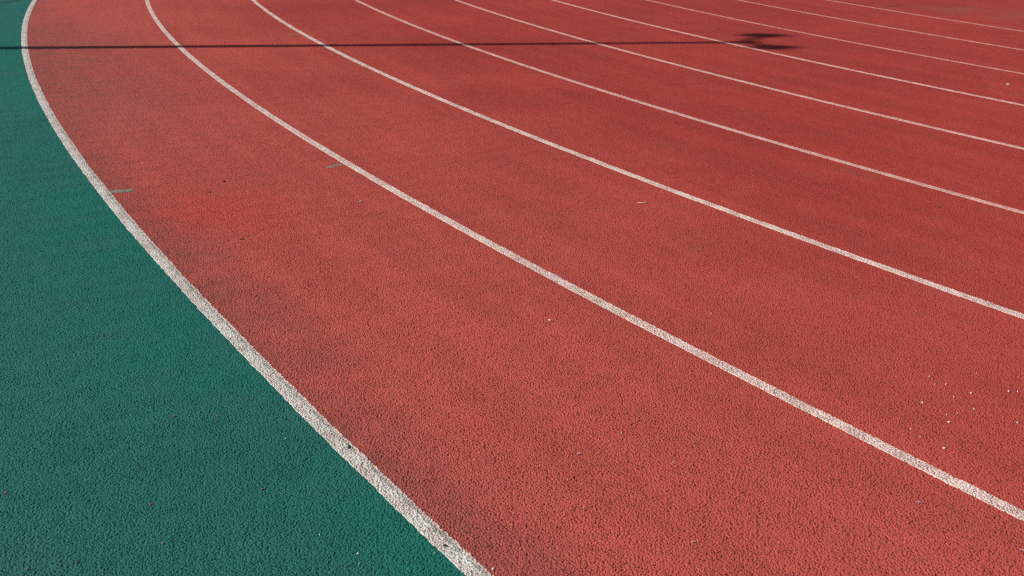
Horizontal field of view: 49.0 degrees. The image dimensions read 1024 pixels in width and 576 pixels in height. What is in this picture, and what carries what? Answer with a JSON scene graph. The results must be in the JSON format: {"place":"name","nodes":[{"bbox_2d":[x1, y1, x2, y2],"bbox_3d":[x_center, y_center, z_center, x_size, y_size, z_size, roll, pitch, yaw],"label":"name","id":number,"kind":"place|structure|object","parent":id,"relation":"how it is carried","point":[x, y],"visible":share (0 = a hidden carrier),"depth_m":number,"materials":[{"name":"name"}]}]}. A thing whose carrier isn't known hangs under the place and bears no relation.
{"place":"outdoors","nodes":[
{"label":"outdoors","id":0,"kind":"place"},
{"bbox_2d":[0,0,465,575],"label":"green apron","id":1,"kind":"object","parent":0,"point":[118,350],"visible":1,"depth_m":3.05,"materials":[{"name":"rubber"}]},
{"bbox_2d":[27,0,1023,575],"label":"running track","id":2,"kind":"structure","parent":0,"point":[477,384],"depth_m":4.66,"materials":[{"name":"red rubber"}]},
{"bbox_2d":[110,189,133,192],"bbox_3d":[-1.857,-0.461,5.328,0.114,0.001,0.057,-7,21,-20],"label":"tick mark","id":3,"kind":"object","parent":2,"relation":"on","point":[121,190],"visible":1,"depth_m":5.33,"materials":[{"name":"grey paint"}]},
{"bbox_2d":[21,0,493,575],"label":"edge line","id":4,"kind":"object","parent":2,"relation":"on","point":[459,556],"visible":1,"depth_m":3.36,"materials":[{"name":"paint"}]},
{"bbox_2d":[324,163,344,167],"bbox_3d":[-0.924,-0.642,5.872,0.135,0.001,0.054,-17,27,-41],"label":"tick mark","id":5,"kind":"object","parent":2,"relation":"on","point":[332,165],"visible":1,"depth_m":5.87,"materials":[{"name":"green paint"}]},
{"bbox_2d":[145,0,1023,520],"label":"lane line","id":6,"kind":"object","parent":2,"relation":"on","point":[891,450],"visible":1,"depth_m":3.73,"materials":[{"name":"paint"}]},
{"bbox_2d":[252,0,1023,318],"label":"lane line","id":7,"kind":"object","parent":2,"relation":"on","point":[904,274],"visible":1,"depth_m":5.32,"materials":[{"name":"paint"}]},
{"bbox_2d":[355,0,1023,213],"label":"lane line","id":8,"kind":"object","parent":2,"relation":"on","point":[844,162],"visible":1,"depth_m":6.86,"materials":[{"name":"paint"}]},
{"bbox_2d":[456,0,1023,148],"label":"lane line","id":9,"kind":"object","parent":2,"relation":"on","point":[967,135],"visible":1,"depth_m":8.32,"materials":[{"name":"paint"}]},
{"bbox_2d":[553,0,1023,105],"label":"lane line","id":10,"kind":"object","parent":2,"relation":"on","point":[800,58],"visible":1,"depth_m":9.68,"materials":[{"name":"paint"}]},
{"bbox_2d":[648,0,1023,73],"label":"lane line","id":11,"kind":"object","parent":2,"relation":"on","point":[844,40],"visible":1,"depth_m":10.91,"materials":[{"name":"paint"}]},
{"bbox_2d":[739,0,1023,49],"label":"lane line","id":12,"kind":"object","parent":2,"relation":"on","point":[884,26],"visible":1,"depth_m":12.12,"materials":[{"name":"paint"}]},
{"bbox_2d":[829,0,1023,31],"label":"lane line","id":13,"kind":"object","parent":2,"relation":"on","point":[929,16],"visible":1,"depth_m":13.15,"materials":[{"name":"paint"}]}
]}

